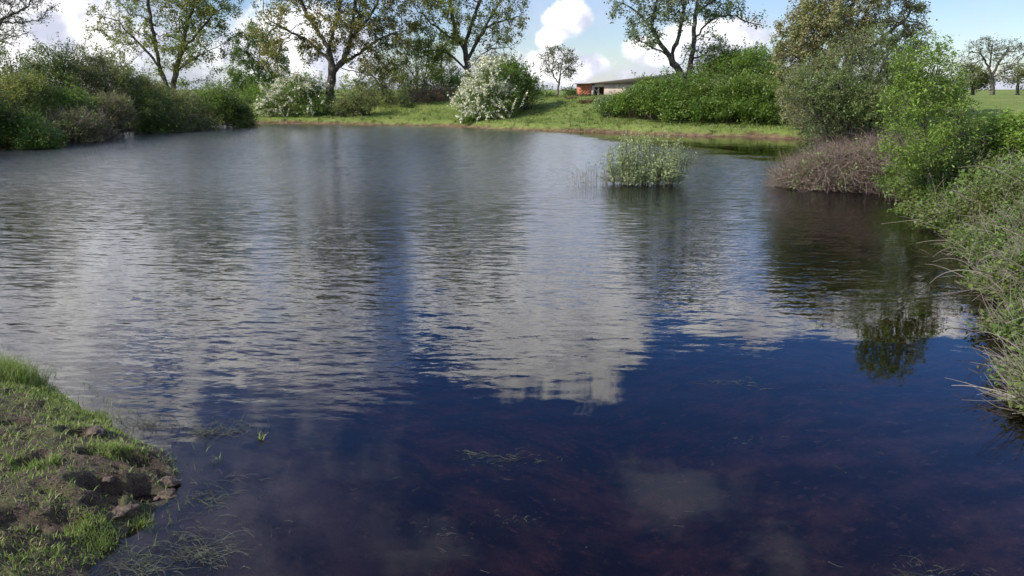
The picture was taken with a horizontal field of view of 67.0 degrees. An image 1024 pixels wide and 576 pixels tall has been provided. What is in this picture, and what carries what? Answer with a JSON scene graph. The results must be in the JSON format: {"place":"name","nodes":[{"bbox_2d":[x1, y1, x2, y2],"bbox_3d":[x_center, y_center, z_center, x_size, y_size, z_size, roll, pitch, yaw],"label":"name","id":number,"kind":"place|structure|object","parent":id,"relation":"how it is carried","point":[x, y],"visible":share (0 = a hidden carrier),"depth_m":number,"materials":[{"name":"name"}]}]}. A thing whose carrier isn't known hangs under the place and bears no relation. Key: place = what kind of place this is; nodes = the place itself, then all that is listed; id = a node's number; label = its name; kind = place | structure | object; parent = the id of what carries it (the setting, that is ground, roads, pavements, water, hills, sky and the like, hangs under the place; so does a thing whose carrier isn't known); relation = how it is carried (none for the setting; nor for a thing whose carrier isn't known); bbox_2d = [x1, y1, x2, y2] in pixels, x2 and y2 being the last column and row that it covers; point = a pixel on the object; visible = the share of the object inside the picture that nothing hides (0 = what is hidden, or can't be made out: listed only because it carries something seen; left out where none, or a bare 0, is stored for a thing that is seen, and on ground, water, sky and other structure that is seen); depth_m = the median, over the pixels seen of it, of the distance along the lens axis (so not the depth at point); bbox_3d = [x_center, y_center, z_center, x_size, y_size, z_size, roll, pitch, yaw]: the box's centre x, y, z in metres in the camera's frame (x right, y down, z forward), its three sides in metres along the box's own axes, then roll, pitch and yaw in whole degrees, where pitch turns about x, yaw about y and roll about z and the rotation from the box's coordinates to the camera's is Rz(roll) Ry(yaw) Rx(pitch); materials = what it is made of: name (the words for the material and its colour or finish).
{"place":"outdoors","nodes":[
{"label":"outdoors","id":0,"kind":"place"},
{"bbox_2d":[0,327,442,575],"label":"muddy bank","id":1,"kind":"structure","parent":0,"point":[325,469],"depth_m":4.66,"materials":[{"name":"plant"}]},
{"bbox_2d":[0,348,57,387],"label":"grass tussock","id":2,"kind":"object","parent":1,"relation":"on","point":[10,371],"depth_m":5.70,"materials":[{"name":"plant"}]},
{"bbox_2d":[3,448,63,472],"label":"grass tussock","id":3,"kind":"object","parent":1,"relation":"on","point":[47,460],"depth_m":4.24,"materials":[{"name":"plant"}]},
{"bbox_2d":[33,423,52,428],"bbox_3d":[-2.902,0.872,4.781,0.102,0.054,0.116,13,19,40],"label":"mud clod","id":4,"kind":"object","parent":1,"relation":"on","point":[38,426],"visible":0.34,"depth_m":4.78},
{"bbox_2d":[56,467,68,471],"bbox_3d":[-2.419,1.008,4.166,0.111,0.056,0.147,7,16,24],"label":"mud clod","id":5,"kind":"object","parent":1,"relation":"on","point":[61,470],"visible":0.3,"depth_m":4.18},
{"bbox_2d":[62,508,118,550],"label":"grass tussock","id":6,"kind":"object","parent":1,"relation":"on","point":[92,530],"depth_m":3.85,"materials":[{"name":"plant"}]},
{"bbox_2d":[85,425,104,437],"bbox_3d":[-2.581,0.893,4.796,0.120,0.063,0.148,-8,16,-27],"label":"mud clod","id":7,"kind":"object","parent":1,"relation":"on","point":[96,431],"visible":0.95,"depth_m":4.77,"materials":[{"name":"soil"}]},
{"bbox_2d":[80,406,134,426],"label":"grass tussock","id":8,"kind":"object","parent":1,"relation":"on","point":[105,416],"depth_m":5.37,"materials":[{"name":"plant"}]},
{"bbox_2d":[102,476,115,482],"bbox_3d":[-2.215,1.048,4.254,0.069,0.032,0.090,-2,15,-9],"label":"mud clod","id":9,"kind":"object","parent":1,"relation":"on","point":[109,479],"visible":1,"depth_m":4.23,"materials":[{"name":"soil"}]},
{"bbox_2d":[0,345,222,574],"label":"edge reeds","id":10,"kind":"object","parent":1,"relation":"on","point":[146,443],"visible":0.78,"depth_m":4.92,"materials":[{"name":"green plant"}]},
{"bbox_2d":[84,439,148,467],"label":"grass tussock","id":11,"kind":"object","parent":1,"relation":"on","point":[123,448],"depth_m":4.52,"materials":[{"name":"plant"}]},
{"bbox_2d":[111,499,140,519],"bbox_3d":[-2.041,1.171,4.062,0.165,0.067,0.133,-5,15,-20],"label":"mud clod","id":12,"kind":"object","parent":1,"relation":"on","point":[127,510],"visible":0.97,"depth_m":4.04,"materials":[{"name":"soil"}]},
{"bbox_2d":[129,513,164,534],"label":"grass tussock","id":13,"kind":"object","parent":1,"relation":"on","point":[143,524],"depth_m":4.05,"materials":[{"name":"plant"}]},
{"bbox_2d":[150,496,159,501],"bbox_3d":[-1.975,1.172,4.305,0.056,0.026,0.080,10,17,33],"label":"mud clod","id":14,"kind":"object","parent":1,"relation":"on","point":[155,498],"visible":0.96,"depth_m":4.29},
{"bbox_2d":[88,530,246,575],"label":"water weed","id":15,"kind":"object","parent":1,"relation":"on","point":[137,569],"visible":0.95,"depth_m":3.69,"materials":[{"name":"plant"}]},
{"bbox_2d":[157,488,179,500],"bbox_3d":[-1.929,1.161,4.337,0.142,0.057,0.100,12,19,40],"label":"mud clod","id":16,"kind":"object","parent":1,"relation":"on","point":[172,493],"visible":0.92,"depth_m":4.32,"materials":[{"name":"soil"}]},
{"bbox_2d":[160,476,180,487],"bbox_3d":[-1.980,1.117,4.424,0.159,0.075,0.114,-7,16,-25],"label":"mud clod","id":17,"kind":"object","parent":1,"relation":"on","point":[170,481],"visible":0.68,"depth_m":4.41,"materials":[{"name":"soil"}]},
{"bbox_2d":[149,469,280,531],"bbox_3d":[-1.683,1.171,4.336,0.744,0.076,0.582,-9,17,-31],"label":"water weed","id":18,"kind":"object","parent":1,"relation":"on","point":[212,502],"visible":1,"depth_m":4.30,"materials":[{"name":"plant"}]},
{"bbox_2d":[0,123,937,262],"bbox_3d":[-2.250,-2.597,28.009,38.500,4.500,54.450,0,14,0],"label":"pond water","id":19,"kind":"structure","parent":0,"point":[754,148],"depth_m":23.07,"materials":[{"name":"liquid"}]},
{"bbox_2d":[102,410,245,436],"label":"water weed","id":20,"kind":"object","parent":19,"relation":"on","point":[145,424],"visible":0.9,"depth_m":5.22,"materials":[{"name":"plant"}]},
{"bbox_2d":[90,496,289,575],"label":"water weed","id":21,"kind":"object","parent":19,"relation":"on","point":[200,555],"visible":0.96,"depth_m":3.80,"materials":[{"name":"plant"}]},
{"bbox_2d":[169,412,269,443],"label":"water weed","id":22,"kind":"object","parent":19,"relation":"on","point":[211,434],"visible":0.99,"depth_m":5.12,"materials":[{"name":"plant"}]},
{"bbox_2d":[325,519,471,547],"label":"water weed","id":23,"kind":"object","parent":19,"relation":"on","point":[432,534],"visible":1,"depth_m":3.97,"materials":[{"name":"plant"}]},
{"bbox_2d":[445,449,576,478],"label":"water weed","id":24,"kind":"object","parent":19,"relation":"on","point":[479,459],"visible":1,"depth_m":4.77,"materials":[{"name":"plant"}]},
{"bbox_2d":[482,508,547,533],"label":"water weed","id":25,"kind":"object","parent":19,"relation":"on","point":[527,523],"visible":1,"depth_m":4.09,"materials":[{"name":"plant"}]},
{"bbox_2d":[194,358,987,575],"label":"floating specks","id":26,"kind":"object","parent":19,"relation":"on","point":[658,489],"visible":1,"depth_m":4.21,"materials":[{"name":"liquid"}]},
{"bbox_2d":[567,161,626,200],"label":"reeds","id":27,"kind":"object","parent":19,"relation":"in","point":[605,180],"visible":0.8,"depth_m":18.30,"materials":[{"name":"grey plant"}]},
{"bbox_2d":[596,128,699,201],"bbox_3d":[3.193,-2.945,18.263,2.481,1.730,1.729,0,14,0],"label":"willow shrub","id":28,"kind":"object","parent":19,"relation":"in","point":[628,167],"visible":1,"depth_m":18.16,"materials":[{"name":"green plant"}]},
{"bbox_2d":[692,378,770,396],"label":"water weed","id":29,"kind":"object","parent":19,"relation":"on","point":[731,384],"visible":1,"depth_m":5.99,"materials":[{"name":"plant"}]},
{"bbox_2d":[701,436,788,451],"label":"water weed","id":30,"kind":"object","parent":19,"relation":"on","point":[733,443],"visible":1,"depth_m":5.01,"materials":[{"name":"plant"}]},
{"bbox_2d":[844,554,1021,575],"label":"water weed","id":31,"kind":"object","parent":19,"relation":"on","point":[922,569],"visible":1,"depth_m":3.67,"materials":[{"name":"plant"}]},
{"bbox_2d":[0,89,1023,575],"bbox_3d":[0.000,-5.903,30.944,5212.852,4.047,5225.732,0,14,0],"label":"ground","id":32,"kind":"structure","parent":0,"point":[590,353],"depth_m":9.90,"materials":[{"name":"soil"}]},
{"bbox_2d":[0,81,29,148],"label":"bush","id":33,"kind":"object","parent":32,"relation":"on","point":[4,117],"visible":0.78,"depth_m":29.54,"materials":[{"name":"green plant"}]},
{"bbox_2d":[0,33,36,131],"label":"bush","id":34,"kind":"object","parent":32,"relation":"on","point":[3,53],"visible":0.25,"depth_m":33.79,"materials":[{"name":"green plant"}]},
{"bbox_2d":[0,64,59,118],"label":"bush","id":35,"kind":"object","parent":32,"relation":"on","point":[19,87],"visible":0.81,"depth_m":32.24,"materials":[{"name":"green plant"}]},
{"bbox_2d":[0,0,61,50],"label":"tree","id":36,"kind":"object","parent":32,"relation":"on","point":[10,4],"visible":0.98,"depth_m":43.73,"materials":[{"name":"green plant"}]},
{"bbox_2d":[0,103,69,164],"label":"bush","id":37,"kind":"object","parent":32,"relation":"on","point":[35,132],"visible":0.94,"depth_m":29.70,"materials":[{"name":"green plant"}]},
{"bbox_2d":[5,32,102,101],"bbox_3d":[-22.836,-10.289,38.677,4.680,4.949,4.825,0,14,0],"label":"bush","id":38,"kind":"object","parent":32,"relation":"on","point":[51,69],"visible":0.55,"depth_m":37.92,"materials":[{"name":"green plant"}]},
{"bbox_2d":[31,80,102,146],"bbox_3d":[-19.975,-7.822,34.974,3.222,3.153,4.541,-6,16,-22],"label":"bush","id":39,"kind":"object","parent":32,"relation":"on","point":[74,98],"visible":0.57,"depth_m":34.32,"materials":[{"name":"green plant"}]},
{"bbox_2d":[40,102,129,157],"bbox_3d":[-18.609,-6.760,33.234,2.989,2.590,4.676,5,15,18],"label":"bush","id":40,"kind":"object","parent":32,"relation":"on","point":[82,126],"visible":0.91,"depth_m":32.83,"materials":[{"name":"green plant"}]},
{"bbox_2d":[60,38,131,122],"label":"bush","id":41,"kind":"object","parent":32,"relation":"on","point":[101,61],"visible":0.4,"depth_m":40.21,"materials":[{"name":"green plant"}]},
{"bbox_2d":[51,51,154,136],"bbox_3d":[-21.126,-9.972,40.113,5.388,4.470,4.553,-14,20,-43],"label":"bush","id":42,"kind":"object","parent":32,"relation":"on","point":[124,80],"visible":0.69,"depth_m":39.62,"materials":[{"name":"green plant"}]},
{"bbox_2d":[84,86,143,150],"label":"bush","id":43,"kind":"object","parent":32,"relation":"on","point":[122,114],"visible":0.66,"depth_m":36.84,"materials":[{"name":"green plant"}]},
{"bbox_2d":[126,63,183,117],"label":"bush","id":44,"kind":"object","parent":32,"relation":"on","point":[162,86],"visible":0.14,"depth_m":46.15,"materials":[{"name":"green plant"}]},
{"bbox_2d":[121,83,193,148],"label":"bush","id":45,"kind":"object","parent":32,"relation":"on","point":[156,119],"visible":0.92,"depth_m":40.43,"materials":[{"name":"green plant"}]},
{"bbox_2d":[133,65,183,95],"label":"bush","id":46,"kind":"object","parent":32,"relation":"on","point":[153,75],"visible":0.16,"depth_m":84.90,"materials":[{"name":"green plant"}]},
{"bbox_2d":[81,0,248,94],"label":"tree","id":47,"kind":"object","parent":32,"relation":"on","point":[182,47],"visible":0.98,"depth_m":58.63,"materials":[{"name":"green plant"}]},
{"bbox_2d":[151,85,225,146],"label":"bush","id":48,"kind":"object","parent":32,"relation":"on","point":[196,119],"visible":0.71,"depth_m":43.22,"materials":[{"name":"green plant"}]},
{"bbox_2d":[170,75,226,95],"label":"bush","id":49,"kind":"object","parent":32,"relation":"on","point":[198,82],"visible":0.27,"depth_m":81.32,"materials":[{"name":"green plant"}]},
{"bbox_2d":[197,73,233,93],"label":"bush","id":50,"kind":"object","parent":32,"relation":"on","point":[214,81],"visible":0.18,"depth_m":106.33,"materials":[{"name":"green plant"}]},
{"bbox_2d":[191,78,241,139],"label":"bush","id":51,"kind":"object","parent":32,"relation":"on","point":[207,95],"visible":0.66,"depth_m":45.55,"materials":[{"name":"green plant"}]},
{"bbox_2d":[201,88,261,144],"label":"bush","id":52,"kind":"object","parent":32,"relation":"on","point":[240,115],"visible":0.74,"depth_m":46.25,"materials":[{"name":"green plant"}]},
{"bbox_2d":[211,66,260,95],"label":"bush","id":53,"kind":"object","parent":32,"relation":"on","point":[229,83],"visible":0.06,"depth_m":83.00,"materials":[{"name":"green plant"}]},
{"bbox_2d":[228,65,284,110],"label":"brush","id":54,"kind":"object","parent":32,"relation":"on","point":[252,85],"visible":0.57,"depth_m":59.40,"materials":[{"name":"green plant"}]},
{"bbox_2d":[225,16,293,94],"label":"tree","id":55,"kind":"object","parent":32,"relation":"on","point":[251,60],"visible":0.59,"depth_m":64.68,"materials":[{"name":"green plant"}]},
{"bbox_2d":[253,63,336,116],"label":"hawthorn","id":56,"kind":"object","parent":32,"relation":"on","point":[305,95],"visible":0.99,"depth_m":52.77,"materials":[{"name":"white plant"}]},
{"bbox_2d":[292,64,345,94],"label":"bush","id":57,"kind":"object","parent":32,"relation":"on","point":[320,78],"visible":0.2,"depth_m":85.41,"materials":[{"name":"green plant"}]},
{"bbox_2d":[244,0,421,112],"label":"tree","id":58,"kind":"object","parent":32,"relation":"on","point":[356,25],"visible":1,"depth_m":53.96,"materials":[{"name":"green plant"}]},
{"bbox_2d":[317,70,373,95],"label":"bush","id":59,"kind":"object","parent":32,"relation":"on","point":[354,87],"visible":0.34,"depth_m":79.29,"materials":[{"name":"green plant"}]},
{"bbox_2d":[324,87,380,116],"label":"bush","id":60,"kind":"object","parent":32,"relation":"on","point":[346,106],"visible":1,"depth_m":51.77,"materials":[{"name":"green plant"}]},
{"bbox_2d":[339,72,380,95],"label":"bush","id":61,"kind":"object","parent":32,"relation":"on","point":[353,84],"visible":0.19,"depth_m":96.44,"materials":[{"name":"green plant"}]},
{"bbox_2d":[353,48,412,94],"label":"young tree","id":62,"kind":"object","parent":32,"relation":"on","point":[390,80],"visible":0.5,"depth_m":63.10,"materials":[{"name":"green plant"}]},
{"bbox_2d":[353,75,423,95],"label":"bush","id":63,"kind":"object","parent":32,"relation":"on","point":[394,90],"visible":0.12,"depth_m":81.17,"materials":[{"name":"green plant"}]},
{"bbox_2d":[364,66,439,106],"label":"brush","id":64,"kind":"object","parent":32,"relation":"on","point":[389,98],"visible":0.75,"depth_m":58.13,"materials":[{"name":"green plant"}]},
{"bbox_2d":[404,103,415,107],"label":"scrub tuft","id":65,"kind":"object","parent":32,"relation":"on","point":[407,105],"visible":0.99,"depth_m":54.40,"materials":[{"name":"green plant"}]},
{"bbox_2d":[387,35,442,92],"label":"young tree","id":66,"kind":"object","parent":32,"relation":"on","point":[422,64],"visible":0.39,"depth_m":62.90,"materials":[{"name":"green plant"}]},
{"bbox_2d":[405,80,459,103],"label":"brush","id":67,"kind":"object","parent":32,"relation":"on","point":[433,95],"visible":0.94,"depth_m":56.03,"materials":[{"name":"brown plant"}]},
{"bbox_2d":[413,69,464,95],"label":"bush","id":68,"kind":"object","parent":32,"relation":"on","point":[452,80],"visible":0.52,"depth_m":60.20,"materials":[{"name":"green plant"}]},
{"bbox_2d":[423,29,463,84],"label":"young tree","id":69,"kind":"object","parent":32,"relation":"on","point":[449,60],"visible":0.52,"depth_m":62.75,"materials":[{"name":"green plant"}]},
{"bbox_2d":[403,0,531,96],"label":"tree","id":70,"kind":"object","parent":32,"relation":"on","point":[462,42],"visible":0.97,"depth_m":56.66,"materials":[{"name":"green plant"}]},
{"bbox_2d":[445,50,527,123],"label":"hawthorn","id":71,"kind":"object","parent":32,"relation":"on","point":[480,89],"visible":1,"depth_m":47.69,"materials":[{"name":"white plant"}]},
{"bbox_2d":[470,37,511,75],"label":"young tree","id":72,"kind":"object","parent":32,"relation":"on","point":[494,52],"visible":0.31,"depth_m":63.05,"materials":[{"name":"green plant"}]},
{"bbox_2d":[482,44,546,111],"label":"bush","id":73,"kind":"object","parent":32,"relation":"on","point":[529,85],"visible":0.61,"depth_m":50.26,"materials":[{"name":"green plant"}]},
{"bbox_2d":[530,80,555,95],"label":"bush","id":74,"kind":"object","parent":32,"relation":"on","point":[547,92],"visible":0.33,"depth_m":96.85,"materials":[{"name":"green plant"}]},
{"bbox_2d":[536,44,583,95],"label":"tree","id":75,"kind":"object","parent":32,"relation":"on","point":[569,60],"visible":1,"depth_m":82.34,"materials":[{"name":"green plant"}]},
{"bbox_2d":[559,84,576,95],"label":"bush","id":76,"kind":"object","parent":32,"relation":"on","point":[568,91],"visible":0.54,"depth_m":95.06,"materials":[{"name":"green plant"}]},
{"bbox_2d":[579,98,592,103],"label":"scrub tuft","id":77,"kind":"object","parent":32,"relation":"on","point":[583,101],"visible":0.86,"depth_m":50.42,"materials":[{"name":"brown plant"}]},
{"bbox_2d":[590,93,613,115],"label":"bush","id":78,"kind":"object","parent":32,"relation":"on","point":[602,101],"visible":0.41,"depth_m":45.60,"materials":[{"name":"green plant"}]},
{"bbox_2d":[255,91,979,135],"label":"grass","id":79,"kind":"structure","parent":32,"relation":"on","point":[561,119],"depth_m":46.38,"materials":[{"name":"plant"}]},
{"bbox_2d":[593,72,667,118],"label":"bramble thicket","id":80,"kind":"object","parent":32,"relation":"on","point":[615,103],"visible":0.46,"depth_m":43.88,"materials":[{"name":"green plant"}]},
{"bbox_2d":[574,73,691,95],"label":"farm building","id":81,"kind":"structure","parent":32,"relation":"on","point":[601,88],"depth_m":89.01,"materials":[{"name":"paint"}]},
{"bbox_2d":[618,63,746,123],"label":"bramble thicket","id":82,"kind":"object","parent":32,"relation":"on","point":[678,101],"visible":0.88,"depth_m":41.06,"materials":[{"name":"green plant"}]},
{"bbox_2d":[604,0,770,87],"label":"tree","id":83,"kind":"object","parent":32,"relation":"on","point":[709,16],"visible":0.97,"depth_m":44.49,"materials":[{"name":"green plant"}]},
{"bbox_2d":[685,51,734,91],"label":"bush","id":84,"kind":"object","parent":32,"relation":"on","point":[698,61],"visible":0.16,"depth_m":45.33,"materials":[{"name":"green plant"}]},
{"bbox_2d":[686,36,788,100],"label":"bush","id":85,"kind":"object","parent":32,"relation":"on","point":[747,59],"visible":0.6,"depth_m":43.26,"materials":[{"name":"green plant"}]},
{"bbox_2d":[690,65,797,124],"bbox_3d":[12.149,-10.018,40.289,5.686,3.081,6.416,0,14,0],"label":"bramble thicket","id":86,"kind":"object","parent":32,"relation":"on","point":[759,96],"visible":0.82,"depth_m":39.53,"materials":[{"name":"green plant"}]},
{"bbox_2d":[759,121,917,213],"bbox_3d":[7.816,-2.841,17.909,3.726,2.337,3.719,12,18,38],"label":"brush mound","id":87,"kind":"object","parent":32,"relation":"on","point":[841,164],"visible":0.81,"depth_m":17.27,"materials":[{"name":"brown plant"}]},
{"bbox_2d":[797,109,896,146],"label":"bush","id":88,"kind":"object","parent":32,"relation":"on","point":[828,130],"visible":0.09,"depth_m":29.76,"materials":[{"name":"green plant"}]},
{"bbox_2d":[774,21,929,151],"bbox_3d":[7.878,-4.416,18.067,3.527,3.440,2.313,0,14,0],"label":"willow tree","id":89,"kind":"object","parent":32,"relation":"on","point":[859,98],"visible":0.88,"depth_m":17.78,"materials":[{"name":"green plant"}]},
{"bbox_2d":[766,0,937,129],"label":"tree","id":90,"kind":"object","parent":32,"relation":"on","point":[824,25],"visible":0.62,"depth_m":33.72,"materials":[{"name":"green plant"}]},
{"bbox_2d":[855,147,922,227],"bbox_3d":[8.028,-2.074,15.689,2.075,1.863,1.834,13,20,42],"label":"bramble bush","id":91,"kind":"object","parent":32,"relation":"on","point":[888,170],"visible":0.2,"depth_m":15.79,"materials":[{"name":"green plant"}]},
{"bbox_2d":[866,25,1005,243],"bbox_3d":[7.289,-2.562,13.389,2.174,3.802,1.486,0,14,0],"label":"ash tree","id":92,"kind":"object","parent":32,"relation":"on","point":[924,84],"visible":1,"depth_m":13.07,"materials":[{"name":"green plant"}]},
{"bbox_2d":[928,70,969,100],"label":"bush","id":93,"kind":"object","parent":32,"relation":"on","point":[930,97],"visible":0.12,"depth_m":57.67,"materials":[{"name":"green plant"}]},
{"bbox_2d":[882,144,1022,244],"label":"bramble bush","id":94,"kind":"object","parent":32,"relation":"on","point":[917,189],"visible":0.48,"depth_m":13.49,"materials":[{"name":"green plant"}]},
{"bbox_2d":[927,42,977,161],"bbox_3d":[8.103,-2.833,14.349,1.208,3.322,0.552,0,14,0],"label":"sapling","id":95,"kind":"object","parent":32,"relation":"on","point":[968,82],"visible":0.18,"depth_m":14.16,"materials":[{"name":"green plant"}]},
{"bbox_2d":[883,145,1023,258],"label":"bramble bush","id":96,"kind":"object","parent":32,"relation":"on","point":[993,191],"visible":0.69,"depth_m":11.77,"materials":[{"name":"green plant"}]},
{"bbox_2d":[903,99,1023,181],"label":"bramble bush","id":97,"kind":"object","parent":32,"relation":"on","point":[1012,125],"visible":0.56,"depth_m":13.62,"materials":[{"name":"green plant"}]},
{"bbox_2d":[917,182,1023,282],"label":"bramble bush","id":98,"kind":"object","parent":32,"relation":"on","point":[974,243],"visible":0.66,"depth_m":10.10,"materials":[{"name":"green plant"}]},
{"bbox_2d":[951,59,997,94],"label":"bushy tree","id":99,"kind":"object","parent":32,"relation":"on","point":[980,79],"visible":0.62,"depth_m":107.40,"materials":[{"name":"green plant"}]},
{"bbox_2d":[929,202,1023,316],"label":"bramble bush","id":100,"kind":"object","parent":32,"relation":"on","point":[997,278],"visible":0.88,"depth_m":8.31,"materials":[{"name":"green plant"}]},
{"bbox_2d":[941,282,1023,362],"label":"bramble bush","id":101,"kind":"object","parent":32,"relation":"on","point":[1009,320],"visible":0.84,"depth_m":7.07,"materials":[{"name":"green plant"}]},
{"bbox_2d":[947,320,1023,415],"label":"bramble bush","id":102,"kind":"object","parent":32,"relation":"on","point":[1011,372],"visible":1,"depth_m":5.78,"materials":[{"name":"green plant"}]},
{"bbox_2d":[956,35,1023,94],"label":"tree","id":103,"kind":"object","parent":32,"relation":"on","point":[990,50],"visible":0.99,"depth_m":100.62,"materials":[{"name":"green plant"}]},
{"bbox_2d":[994,59,1023,94],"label":"bushy tree","id":104,"kind":"object","parent":32,"relation":"on","point":[1018,77],"visible":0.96,"depth_m":108.27,"materials":[{"name":"green plant"}]},
{"bbox_2d":[0,0,1023,89],"label":"sky","id":105,"kind":"structure","parent":0,"point":[584,26],"materials":[{"name":"white"}]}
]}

